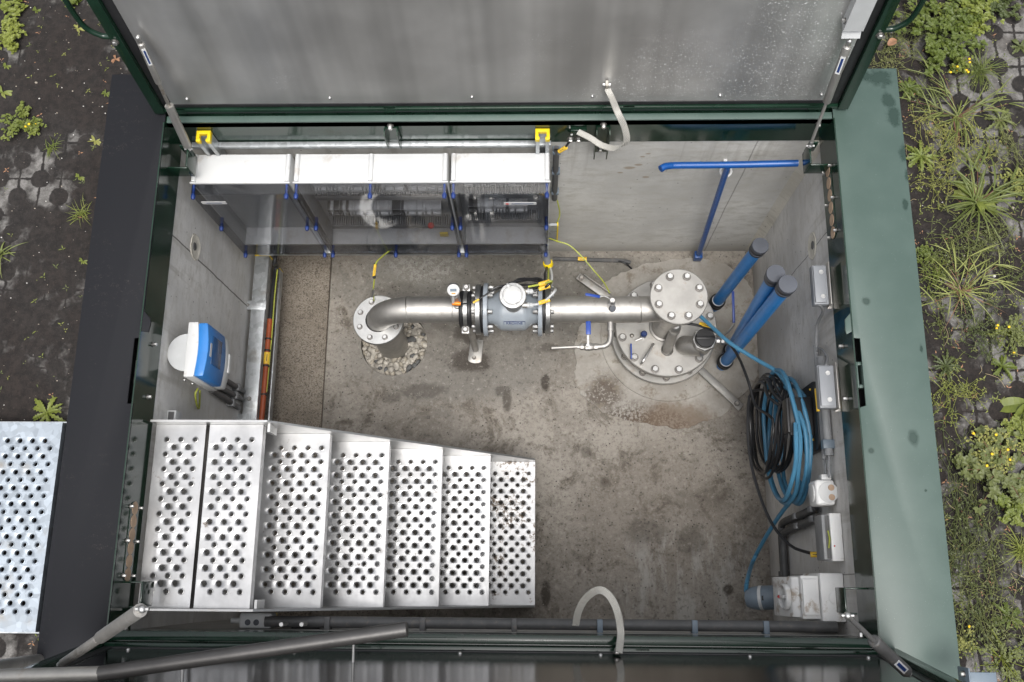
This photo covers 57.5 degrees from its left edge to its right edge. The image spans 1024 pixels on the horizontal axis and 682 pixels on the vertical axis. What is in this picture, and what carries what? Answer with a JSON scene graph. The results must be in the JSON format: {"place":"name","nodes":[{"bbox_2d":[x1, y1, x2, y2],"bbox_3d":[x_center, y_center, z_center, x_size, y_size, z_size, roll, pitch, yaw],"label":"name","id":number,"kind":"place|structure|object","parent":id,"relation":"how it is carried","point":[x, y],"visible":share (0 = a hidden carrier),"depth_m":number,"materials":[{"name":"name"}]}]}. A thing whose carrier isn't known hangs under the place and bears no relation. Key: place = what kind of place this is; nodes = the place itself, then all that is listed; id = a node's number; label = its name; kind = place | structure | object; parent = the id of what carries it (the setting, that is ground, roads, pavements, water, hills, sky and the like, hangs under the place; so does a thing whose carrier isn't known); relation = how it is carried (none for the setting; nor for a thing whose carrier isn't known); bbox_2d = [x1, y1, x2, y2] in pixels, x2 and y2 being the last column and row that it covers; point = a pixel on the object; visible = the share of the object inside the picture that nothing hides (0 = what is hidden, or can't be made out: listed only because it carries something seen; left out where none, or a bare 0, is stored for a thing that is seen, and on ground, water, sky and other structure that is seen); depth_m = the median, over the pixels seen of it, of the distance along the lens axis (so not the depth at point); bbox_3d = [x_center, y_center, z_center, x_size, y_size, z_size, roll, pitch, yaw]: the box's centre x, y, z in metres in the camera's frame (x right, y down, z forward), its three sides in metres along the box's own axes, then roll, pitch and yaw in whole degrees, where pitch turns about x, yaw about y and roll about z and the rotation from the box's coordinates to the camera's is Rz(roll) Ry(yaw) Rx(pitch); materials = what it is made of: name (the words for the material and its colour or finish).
{"place":"outdoors","nodes":[
{"label":"outdoors","id":0,"kind":"place"},
{"bbox_2d":[362,323,426,375],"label":"gravel","id":1,"kind":"structure","parent":0,"point":[410,360],"depth_m":6.27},
{"bbox_2d":[353,295,458,358],"bbox_3d":[-0.623,-0.076,5.883,0.680,0.875,0.310,0,75,2],"label":"steel elbow pipe","id":2,"kind":"object","parent":1,"relation":"on","point":[379,321],"visible":0.97,"depth_m":5.54,"materials":[{"name":"silver metal"}]},
{"bbox_2d":[447,283,478,308],"bbox_3d":[-0.276,-0.253,5.339,0.175,0.271,0.092,0,75,2],"label":"pressure gauge","id":3,"kind":"object","parent":2,"relation":"attached to","point":[453,290],"visible":1,"depth_m":5.24,"materials":[{"name":"silver metal"}]},
{"bbox_2d":[0,0,1023,681],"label":"ground","id":4,"kind":"structure","parent":0,"point":[38,178],"depth_m":4.58,"materials":[{"name":"soil"}]},
{"bbox_2d":[0,17,26,53],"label":"leafy weed","id":5,"kind":"object","parent":4,"relation":"on","point":[10,26],"visible":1,"depth_m":4.89,"materials":[{"name":"green plant"}]},
{"bbox_2d":[0,0,28,21],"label":"leafy weed","id":6,"kind":"object","parent":4,"relation":"on","point":[14,10],"visible":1,"depth_m":4.93,"materials":[{"name":"green plant"}]},
{"bbox_2d":[0,101,46,140],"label":"leafy weed","id":7,"kind":"object","parent":4,"relation":"on","point":[32,125],"visible":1,"depth_m":4.76,"materials":[{"name":"green plant"}]},
{"bbox_2d":[0,421,66,632],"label":"outdoor step","id":8,"kind":"object","parent":4,"relation":"on","point":[21,620],"visible":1,"depth_m":4.16,"materials":[{"name":"metal"}]},
{"bbox_2d":[32,396,65,421],"bbox_3d":[-2.172,0.331,4.408,0.185,0.062,0.183,-19,76,-3],"label":"leaf rosette","id":9,"kind":"object","parent":4,"relation":"on","point":[49,411],"visible":0.88,"depth_m":4.39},
{"bbox_2d":[0,621,408,681],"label":"handrail","id":10,"kind":"object","parent":4,"relation":"on","point":[13,669],"visible":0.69,"depth_m":3.14,"materials":[{"name":"metal"}]},
{"bbox_2d":[131,140,858,635],"bbox_3d":[-0.054,0.363,5.343,3.540,1.744,2.660,0,75,2],"label":"concrete vault","id":11,"kind":"object","parent":4,"relation":"in","point":[629,196],"visible":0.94,"depth_m":5.20,"materials":[{"name":"concrete"}]},
{"bbox_2d":[167,334,187,370],"bbox_3d":[-1.627,0.095,4.821,0.194,0.300,0.194,0,75,2],"label":"mounting post","id":12,"kind":"object","parent":11,"relation":"attached to","point":[176,356],"visible":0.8,"depth_m":4.68,"materials":[{"name":"grey plastic"}]},
{"bbox_2d":[183,322,231,390],"bbox_3d":[-1.577,0.092,4.841,0.135,0.360,0.297,0,75,2],"label":"meter converter","id":13,"kind":"object","parent":12,"relation":"attached to","point":[208,358],"visible":1,"depth_m":4.70,"materials":[{"name":"white plastic"}]},
{"bbox_2d":[210,336,222,369],"bbox_3d":[-1.518,0.062,4.795,0.005,0.140,0.147,0,75,2],"label":"display window","id":14,"kind":"structure","parent":13,"relation":"in","point":[216,344],"depth_m":4.79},
{"bbox_2d":[230,612,276,628],"bbox_3d":[-1.240,1.335,4.465,0.206,0.102,0.072,0,75,2],"label":"bracket","id":15,"kind":"object","parent":11,"relation":"attached to","point":[255,620],"visible":0.93,"depth_m":4.42,"materials":[{"name":"grey metal"}]},
{"bbox_2d":[237,255,282,441],"bbox_3d":[-1.618,0.047,5.969,0.182,0.208,1.202,0,75,2],"label":"cable tray","id":16,"kind":"object","parent":11,"relation":"attached to","point":[258,305],"visible":0.7,"depth_m":5.93,"materials":[{"name":"metal"}]},
{"bbox_2d":[259,319,271,419],"bbox_3d":[-1.549,0.235,5.862,0.046,0.040,0.773,0,75,2],"label":"orange conduit","id":17,"kind":"object","parent":16,"relation":"attached to","point":[268,339],"visible":0.94,"depth_m":5.86,"materials":[{"name":"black plastic"}]},
{"bbox_2d":[191,129,557,255],"bbox_3d":[-0.688,-0.781,5.231,1.908,1.218,0.262,0,75,2],"label":"channel frame","id":18,"kind":"object","parent":11,"relation":"attached to","point":[207,143],"visible":0.83,"depth_m":4.83,"materials":[{"name":"metal"}]},
{"bbox_2d":[190,154,327,257],"bbox_3d":[-1.388,-0.737,5.251,0.520,0.924,0.245,0,75,2],"label":"distribution cabinet","id":19,"kind":"object","parent":18,"relation":"attached to","point":[250,199],"visible":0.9,"depth_m":5.23,"materials":[{"name":"white plastic"}]},
{"bbox_2d":[268,244,279,318],"bbox_3d":[-1.532,-0.370,5.844,0.120,0.366,0.428,17,77,6],"label":"control cable","id":20,"kind":"object","parent":19,"relation":"attached to","point":[275,263],"visible":0.92,"depth_m":5.98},
{"bbox_2d":[292,153,461,257],"bbox_3d":[-0.714,-0.736,5.231,0.800,0.924,0.245,0,75,2],"label":"distribution cabinet","id":21,"kind":"object","parent":18,"relation":"attached to","point":[371,198],"visible":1,"depth_m":5.09,"materials":[{"name":"white plastic"}]},
{"bbox_2d":[450,153,549,257],"bbox_3d":[-0.048,-0.736,5.211,0.514,0.924,0.245,0,75,2],"label":"distribution cabinet","id":22,"kind":"object","parent":18,"relation":"attached to","point":[500,198],"visible":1,"depth_m":5.10,"materials":[{"name":"white plastic"}]},
{"bbox_2d":[520,244,552,267],"bbox_3d":[0.156,-0.537,5.674,0.226,0.174,0.096,28,78,8],"label":"cable outlet","id":23,"kind":"object","parent":22,"relation":"attached to","point":[547,261],"visible":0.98,"depth_m":5.64,"materials":[{"name":"yellow plastic"}]},
{"bbox_2d":[37,68,959,679],"bbox_3d":[-0.071,0.125,4.429,3.905,0.333,2.946,0,75,2],"label":"pit surround","id":24,"kind":"object","parent":11,"relation":"on","point":[903,588],"visible":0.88,"depth_m":4.30,"materials":[{"name":"green metal"}]},
{"bbox_2d":[135,35,192,150],"bbox_3d":[-1.628,-1.146,4.381,0.042,0.663,0.246,-3,75,1],"label":"gas strut","id":25,"kind":"object","parent":24,"relation":"attached to","point":[177,125],"visible":1,"depth_m":4.42,"materials":[{"name":"silver metal"}]},
{"bbox_2d":[62,0,925,113],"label":"trapdoor","id":26,"kind":"object","parent":24,"relation":"on","point":[389,56],"visible":0.96,"depth_m":4.21,"materials":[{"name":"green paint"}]},
{"bbox_2d":[576,88,629,151],"bbox_3d":[0.426,-1.023,4.436,0.187,0.315,0.256,-21,76,-4],"label":"hose","id":27,"kind":"object","parent":26,"relation":"attached to","point":[620,119],"visible":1,"depth_m":4.39,"materials":[{"name":"white plastic"}]},
{"bbox_2d":[24,641,996,681],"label":"trapdoor","id":28,"kind":"object","parent":24,"relation":"on","point":[392,663],"visible":0.88,"depth_m":3.64,"materials":[{"name":"green paint"}]},
{"bbox_2d":[56,603,149,666],"bbox_3d":[-1.375,0.991,3.099,0.658,0.749,0.042,-20,76,-4],"label":"gas strut","id":29,"kind":"object","parent":28,"relation":"attached to","point":[129,617],"visible":0.97,"depth_m":2.96,"materials":[{"name":"silver metal"}]},
{"bbox_2d":[572,586,624,653],"bbox_3d":[0.396,1.170,3.972,0.244,0.254,0.207,28,78,8],"label":"earth strap","id":30,"kind":"object","parent":28,"relation":"attached to","point":[587,596],"visible":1,"depth_m":3.95,"materials":[{"name":"grey metal"}]},
{"bbox_2d":[841,612,911,676],"bbox_3d":[1.258,1.045,3.203,0.416,0.407,0.044,32,79,9],"label":"gas strut","id":31,"kind":"object","parent":28,"relation":"attached to","point":[888,654],"visible":1,"depth_m":3.19,"materials":[{"name":"grey metal"}]},
{"bbox_2d":[809,262,832,308],"bbox_3d":[1.504,-0.270,4.516,0.101,0.084,0.214,0,75,2],"label":"junction box","id":32,"kind":"object","parent":24,"relation":"attached to","point":[820,286],"visible":1,"depth_m":4.50,"materials":[{"name":"grey metal"}]},
{"bbox_2d":[814,362,840,411],"bbox_3d":[1.495,0.216,4.390,0.112,0.084,0.220,0,75,2],"label":"junction box","id":33,"kind":"object","parent":24,"relation":"attached to","point":[827,387],"visible":1,"depth_m":4.37,"materials":[{"name":"grey metal"}]},
{"bbox_2d":[806,39,851,147],"bbox_3d":[1.456,-1.126,4.296,0.041,0.564,0.258,8,76,4],"label":"gas strut","id":34,"kind":"object","parent":24,"relation":"attached to","point":[837,72],"visible":1,"depth_m":4.21,"materials":[{"name":"metal"}]},
{"bbox_2d":[264,616,837,634],"bbox_3d":[0.171,1.334,4.383,2.680,0.068,0.061,0,75,2],"label":"conduit","id":35,"kind":"object","parent":11,"relation":"attached to","point":[516,624],"depth_m":4.36,"materials":[{"name":"grey"}]},
{"bbox_2d":[551,146,560,200],"bbox_3d":[0.240,-0.916,5.138,0.042,0.650,0.039,0,75,2],"label":"wall conduit","id":36,"kind":"object","parent":11,"relation":"attached to","point":[555,174],"depth_m":5.09,"materials":[{"name":"grey"}]},
{"bbox_2d":[719,159,731,177],"bbox_3d":[1.144,-0.918,4.973,0.068,0.014,0.103,20,77,7],"label":"pipe clip","id":37,"kind":"object","parent":11,"relation":"attached to","point":[720,173],"visible":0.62,"depth_m":4.96,"materials":[{"name":"silver metal"}]},
{"bbox_2d":[658,160,798,260],"bbox_3d":[1.127,-0.732,5.525,0.714,1.590,0.100,-2,75,1],"label":"valve key","id":38,"kind":"object","parent":37,"relation":"attached to","point":[698,253],"visible":1,"depth_m":4.78,"materials":[{"name":"blue paint"}]},
{"bbox_2d":[780,514,818,576],"bbox_3d":[1.556,1.208,5.029,0.056,0.743,0.494,0,75,2],"label":"conduit","id":39,"kind":"object","parent":11,"relation":"attached to","point":[797,526],"depth_m":5.32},
{"bbox_2d":[778,506,820,576],"bbox_3d":[1.557,1.189,5.053,0.056,0.761,0.544,0,75,2],"label":"conduit","id":40,"kind":"object","parent":11,"relation":"attached to","point":[797,516],"depth_m":5.13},
{"bbox_2d":[782,381,820,454],"bbox_3d":[1.491,0.407,4.864,0.178,0.300,0.356,0,75,2],"label":"cable holder","id":41,"kind":"object","parent":11,"relation":"attached to","point":[788,413],"visible":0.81,"depth_m":4.78,"materials":[{"name":"black metal"}]},
{"bbox_2d":[687,322,816,556],"bbox_3d":[1.400,0.452,5.194,0.385,0.744,1.508,-18,76,-3],"label":"cable coil","id":42,"kind":"object","parent":41,"relation":"hanging from","point":[778,438],"visible":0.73,"depth_m":5.12,"materials":[{"name":"black rubber"}]},
{"bbox_2d":[699,315,812,591],"bbox_3d":[1.367,0.539,5.191,0.407,1.009,1.634,-6,75,0],"label":"cable coil","id":43,"kind":"object","parent":41,"relation":"hanging from","point":[797,496],"visible":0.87,"depth_m":4.91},
{"bbox_2d":[772,573,845,621],"bbox_3d":[1.438,1.275,4.656,0.269,0.564,0.223,0,75,2],"label":"power socket","id":44,"kind":"object","parent":11,"relation":"attached to","point":[809,596],"visible":0.91,"depth_m":4.41,"materials":[{"name":"white plastic"}]},
{"bbox_2d":[745,585,773,609],"bbox_3d":[1.363,1.343,4.909,0.266,0.205,0.150,0,75,2],"label":"power plug","id":45,"kind":"object","parent":44,"relation":"attached to","point":[760,597],"visible":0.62,"depth_m":4.89,"materials":[{"name":"grey plastic"}]},
{"bbox_2d":[808,474,837,506],"bbox_3d":[1.523,0.733,4.578,0.115,0.133,0.150,0,75,2],"label":"junction box","id":46,"kind":"object","parent":11,"relation":"attached to","point":[822,491],"visible":1,"depth_m":4.52,"materials":[{"name":"white plastic"}]},
{"bbox_2d":[817,356,834,477],"bbox_3d":[1.549,0.371,4.606,0.060,0.047,0.606,0,75,2],"label":"conduit","id":47,"kind":"object","parent":11,"relation":"attached to","point":[828,444],"depth_m":4.57,"materials":[{"name":"grey plastic"}]},
{"bbox_2d":[814,513,843,561],"bbox_3d":[1.523,0.945,4.487,0.090,0.145,0.224,0,75,2],"label":"fuse box","id":48,"kind":"object","parent":11,"relation":"attached to","point":[829,538],"visible":1,"depth_m":4.43,"materials":[{"name":"white plastic"}]},
{"bbox_2d":[0,1,1023,680],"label":"ground cover","id":49,"kind":"object","parent":4,"relation":"on","point":[924,293],"visible":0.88,"depth_m":4.41,"materials":[{"name":"green plant"}]},
{"bbox_2d":[870,24,919,82],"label":"thin weed","id":50,"kind":"object","parent":4,"relation":"on","point":[886,58],"visible":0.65,"depth_m":4.73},
{"bbox_2d":[871,4,939,69],"bbox_3d":[1.948,-1.537,4.744,0.568,0.069,0.459,-39,78,-8],"label":"thin weed","id":51,"kind":"object","parent":4,"relation":"on","point":[904,40],"visible":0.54,"depth_m":4.75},
{"bbox_2d":[898,77,922,101],"bbox_3d":[2.002,-1.268,4.701,0.163,0.054,0.156,0,75,2],"label":"leaf rosette","id":52,"kind":"object","parent":4,"relation":"on","point":[909,85],"visible":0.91,"depth_m":4.69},
{"bbox_2d":[905,140,939,171],"bbox_3d":[2.007,-0.916,4.606,0.209,0.065,0.194,0,75,2],"label":"leaf rosette","id":53,"kind":"object","parent":4,"relation":"on","point":[916,152],"visible":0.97,"depth_m":4.59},
{"bbox_2d":[898,66,962,126],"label":"thin weed","id":54,"kind":"object","parent":4,"relation":"on","point":[932,110],"visible":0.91,"depth_m":4.67,"materials":[{"name":"green plant"}]},
{"bbox_2d":[910,141,966,213],"bbox_3d":[2.094,-0.801,4.541,0.316,0.068,0.388,0,75,2],"label":"thin weed","id":55,"kind":"object","parent":4,"relation":"on","point":[944,177],"visible":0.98,"depth_m":4.55,"materials":[{"name":"green plant"}]},
{"bbox_2d":[893,0,987,77],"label":"leafy weed","id":56,"kind":"object","parent":4,"relation":"on","point":[947,18],"visible":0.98,"depth_m":4.70,"materials":[{"name":"green plant"}]},
{"bbox_2d":[903,104,979,172],"bbox_3d":[2.105,-1.024,4.597,0.313,0.058,0.396,-23,76,-4],"label":"thin weed","id":57,"kind":"object","parent":4,"relation":"on","point":[945,134],"visible":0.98,"depth_m":4.60,"materials":[{"name":"green plant"}]},
{"bbox_2d":[917,240,976,307],"bbox_3d":[2.007,-0.303,4.414,0.300,0.065,0.371,-19,76,-3],"label":"thin weed","id":58,"kind":"object","parent":4,"relation":"on","point":[935,272],"visible":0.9,"depth_m":4.43,"materials":[{"name":"green plant"}]},
{"bbox_2d":[931,349,963,383],"bbox_3d":[2.017,0.119,4.338,0.188,0.064,0.184,0,75,2],"label":"leaf rosette","id":59,"kind":"object","parent":4,"relation":"on","point":[945,364],"visible":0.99,"depth_m":4.32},
{"bbox_2d":[921,277,974,351],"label":"thin weed","id":60,"kind":"object","parent":4,"relation":"on","point":[934,323],"visible":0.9,"depth_m":4.38,"materials":[{"name":"green plant"}]},
{"bbox_2d":[928,351,987,440],"bbox_3d":[2.039,0.251,4.271,0.281,0.069,0.424,0,75,2],"label":"thin weed","id":61,"kind":"object","parent":4,"relation":"on","point":[962,389],"visible":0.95,"depth_m":4.29,"materials":[{"name":"green plant"}]},
{"bbox_2d":[947,55,973,73],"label":"flowering weed","id":62,"kind":"object","parent":4,"relation":"on","point":[961,61],"visible":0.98,"depth_m":4.67,"materials":[{"name":"green plant"}]},
{"bbox_2d":[898,47,1023,167],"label":"sprawling grass","id":63,"kind":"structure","parent":4,"relation":"on","point":[965,113],"depth_m":4.63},
{"bbox_2d":[931,0,1004,35],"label":"leafy weed","id":64,"kind":"object","parent":4,"relation":"on","point":[973,7],"visible":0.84,"depth_m":4.73,"materials":[{"name":"green plant"}]},
{"bbox_2d":[917,200,1021,303],"bbox_3d":[2.180,-0.427,4.433,0.523,0.067,0.523,0,75,2],"label":"thin weed","id":65,"kind":"object","parent":4,"relation":"on","point":[965,233],"visible":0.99,"depth_m":4.45,"materials":[{"name":"green plant"}]},
{"bbox_2d":[919,235,1023,336],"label":"sprawling grass","id":66,"kind":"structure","parent":4,"relation":"on","point":[964,291],"depth_m":4.41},
{"bbox_2d":[938,110,1007,184],"bbox_3d":[2.261,-0.948,4.585,0.306,0.051,0.431,0,75,2],"label":"thin weed","id":67,"kind":"object","parent":4,"relation":"on","point":[978,141],"visible":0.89,"depth_m":4.59,"materials":[{"name":"green plant"}]},
{"bbox_2d":[952,180,997,215],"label":"broad leaf weed","id":68,"kind":"object","parent":4,"relation":"on","point":[981,205],"visible":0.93,"depth_m":4.52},
{"bbox_2d":[944,279,1009,360],"bbox_3d":[2.185,-0.103,4.366,0.323,0.055,0.401,0,75,2],"label":"thin weed","id":69,"kind":"object","parent":4,"relation":"on","point":[983,324],"visible":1,"depth_m":4.37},
{"bbox_2d":[935,397,1023,679],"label":"thin weed","id":70,"kind":"object","parent":4,"relation":"on","point":[967,534],"visible":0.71,"depth_m":4.11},
{"bbox_2d":[937,139,1023,254],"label":"grass tuft","id":71,"kind":"object","parent":4,"relation":"on","point":[978,196],"visible":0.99,"depth_m":4.50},
{"bbox_2d":[961,302,1005,366],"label":"thin weed","id":72,"kind":"object","parent":4,"relation":"on","point":[984,339],"visible":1,"depth_m":4.34,"materials":[{"name":"green plant"}]},
{"bbox_2d":[944,491,1023,662],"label":"thin weed","id":73,"kind":"object","parent":4,"relation":"on","point":[973,610],"visible":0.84,"depth_m":4.06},
{"bbox_2d":[949,40,1022,99],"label":"grass tuft","id":74,"kind":"object","parent":4,"relation":"on","point":[981,69],"visible":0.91,"depth_m":4.69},
{"bbox_2d":[952,425,1023,514],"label":"leafy weed","id":75,"kind":"object","parent":4,"relation":"on","point":[1014,483],"visible":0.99,"depth_m":4.16,"materials":[{"name":"green plant"}]},
{"bbox_2d":[956,105,1023,182],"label":"thin weed","id":76,"kind":"object","parent":4,"relation":"on","point":[1012,145],"visible":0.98,"depth_m":4.59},
{"bbox_2d":[961,206,1023,276],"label":"thin weed","id":77,"kind":"object","parent":4,"relation":"on","point":[994,236],"visible":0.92,"depth_m":4.47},
{"bbox_2d":[963,624,1023,681],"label":"leafy weed","id":78,"kind":"object","parent":4,"relation":"on","point":[1017,676],"visible":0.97,"depth_m":3.99,"materials":[{"name":"green plant"}]},
{"bbox_2d":[963,578,1023,681],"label":"thin weed","id":79,"kind":"object","parent":4,"relation":"on","point":[979,615],"visible":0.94,"depth_m":4.02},
{"bbox_2d":[964,418,1023,473],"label":"flowering weed","id":80,"kind":"object","parent":4,"relation":"on","point":[1005,449],"visible":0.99,"depth_m":4.18,"materials":[{"name":"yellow plant"}]},
{"bbox_2d":[983,105,1016,133],"bbox_3d":[2.434,-1.097,4.646,0.212,0.068,0.180,0,75,2],"label":"leaf rosette","id":81,"kind":"object","parent":4,"relation":"on","point":[1004,116],"visible":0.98,"depth_m":4.62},
{"bbox_2d":[984,312,1023,356],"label":"leafy weed","id":82,"kind":"object","parent":4,"relation":"on","point":[1017,333],"visible":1,"depth_m":4.33,"materials":[{"name":"green plant"}]},
{"bbox_2d":[991,355,1017,380],"bbox_3d":[2.271,0.119,4.336,0.163,0.055,0.134,27,78,8],"label":"leaf rosette","id":83,"kind":"object","parent":4,"relation":"on","point":[1011,365],"visible":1,"depth_m":4.32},
{"bbox_2d":[989,0,1023,20],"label":"leafy weed","id":84,"kind":"object","parent":4,"relation":"on","point":[1002,7],"visible":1,"depth_m":4.76,"materials":[{"name":"green plant"}]},
{"bbox_2d":[990,601,1023,629],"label":"leaf rosette","id":85,"kind":"object","parent":4,"relation":"on","point":[1006,605],"visible":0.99,"depth_m":4.04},
{"bbox_2d":[992,163,1023,202],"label":"leafy weed","id":86,"kind":"object","parent":4,"relation":"on","point":[1017,189],"visible":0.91,"depth_m":4.53,"materials":[{"name":"green plant"}]},
{"bbox_2d":[994,486,1023,526],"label":"leafy weed","id":87,"kind":"object","parent":4,"relation":"on","point":[1014,509],"visible":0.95,"depth_m":4.12,"materials":[{"name":"green plant"}]},
{"bbox_2d":[998,526,1023,573],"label":"grass tuft","id":88,"kind":"object","parent":4,"relation":"on","point":[1019,548],"visible":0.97,"depth_m":4.11,"materials":[{"name":"green plant"}]},
{"bbox_2d":[1000,397,1023,421],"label":"broad leaf weed","id":89,"kind":"object","parent":4,"relation":"on","point":[1012,404],"visible":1,"depth_m":4.27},
{"bbox_2d":[1001,414,1023,446],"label":"leafy weed","id":90,"kind":"object","parent":4,"relation":"on","point":[1018,424],"visible":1,"depth_m":4.21,"materials":[{"name":"green plant"}]},
{"bbox_2d":[311,251,772,620],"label":"floor","id":91,"kind":"structure","parent":0,"point":[610,530],"depth_m":6.03,"materials":[{"name":"concrete"}]},
{"bbox_2d":[240,255,331,615],"bbox_3d":[-1.464,0.556,6.125,0.435,0.055,2.419,0,75,2],"label":"concrete ledge","id":92,"kind":"object","parent":91,"relation":"on","point":[301,355],"visible":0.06,"depth_m":6.22,"materials":[{"name":"concrete"}]},
{"bbox_2d":[130,420,534,611],"bbox_3d":[-0.783,1.009,5.107,1.812,1.713,0.868,0,75,2],"label":"metal stair","id":93,"kind":"object","parent":91,"relation":"on","point":[386,453],"visible":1,"depth_m":4.72,"materials":[{"name":"metal"}]},
{"bbox_2d":[459,284,483,363],"bbox_3d":[-0.231,-0.109,5.812,0.145,0.884,0.306,0,75,2],"label":"pipe support","id":94,"kind":"object","parent":91,"relation":"on","point":[470,315],"visible":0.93,"depth_m":5.45,"materials":[{"name":"silver metal"}]},
{"bbox_2d":[553,257,631,268],"bbox_3d":[0.552,-0.549,6.345,0.539,0.046,0.065,6,76,3],"label":"floor conduit","id":95,"kind":"object","parent":91,"relation":"on","point":[624,261],"visible":0.98,"depth_m":6.33,"materials":[{"name":"grey metal"}]},
{"bbox_2d":[576,273,611,295],"bbox_3d":[0.558,-0.359,6.234,0.287,0.040,0.051,36,79,10],"label":"bracing bar","id":96,"kind":"object","parent":91,"relation":"on","point":[591,284],"visible":0.83,"depth_m":6.24,"materials":[{"name":"metal"}]},
{"bbox_2d":[573,258,758,428],"bbox_3d":[1.032,0.003,6.198,1.252,0.029,1.172,0,75,2],"label":"cement collar","id":97,"kind":"object","parent":91,"relation":"on","point":[605,381],"visible":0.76,"depth_m":6.13,"materials":[{"name":"concrete"}]},
{"bbox_2d":[612,269,716,384],"bbox_3d":[0.977,-0.144,5.743,0.676,0.907,0.676,0,75,2],"label":"well head","id":98,"kind":"object","parent":97,"relation":"on","point":[673,347],"visible":0.96,"depth_m":5.86},
{"bbox_2d":[543,284,641,334],"bbox_3d":[0.469,-0.185,5.509,0.574,0.300,0.300,0,75,2],"label":"steel outlet pipe","id":99,"kind":"object","parent":98,"relation":"attached to","point":[570,309],"visible":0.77,"depth_m":5.44,"materials":[{"name":"silver metal"}]},
{"bbox_2d":[483,282,541,335],"bbox_3d":[0.005,-0.202,5.461,0.344,0.443,0.316,0,75,2],"label":"flow meter","id":100,"kind":"object","parent":99,"relation":"attached to","point":[508,307],"visible":0.98,"depth_m":5.41,"materials":[{"name":"grey metal"}]},
{"bbox_2d":[552,321,613,350],"bbox_3d":[0.416,-0.032,5.467,0.369,0.078,0.182,0,75,2],"label":"drain valve","id":101,"kind":"object","parent":99,"relation":"attached to","point":[587,346],"visible":1,"depth_m":5.45,"materials":[{"name":"silver metal"}]},
{"bbox_2d":[698,367,742,410],"bbox_3d":[1.342,0.296,6.055,0.055,0.040,0.389,-44,78,-9],"label":"bracing bar","id":102,"kind":"object","parent":97,"relation":"on","point":[720,388],"visible":0.86,"depth_m":6.06,"materials":[{"name":"metal"}]},
{"bbox_2d":[709,238,768,311],"bbox_3d":[1.352,-0.374,5.673,0.141,1.186,0.101,0,75,2],"label":"blue standpipe","id":103,"kind":"object","parent":97,"relation":"on","point":[758,248],"visible":0.98,"depth_m":5.47,"materials":[{"name":"plastic"}]},
{"bbox_2d":[722,265,785,353],"bbox_3d":[1.353,-0.117,5.350,0.182,1.682,0.101,0,75,2],"label":"blue standpipe","id":104,"kind":"object","parent":97,"relation":"on","point":[774,274],"visible":0.57,"depth_m":4.80,"materials":[{"name":"plastic"}]},
{"bbox_2d":[717,275,797,370],"bbox_3d":[1.351,-0.054,5.302,0.104,1.743,0.101,0,75,2],"label":"blue standpipe","id":105,"kind":"object","parent":97,"relation":"on","point":[786,286],"visible":1,"depth_m":4.93,"materials":[{"name":"plastic"}]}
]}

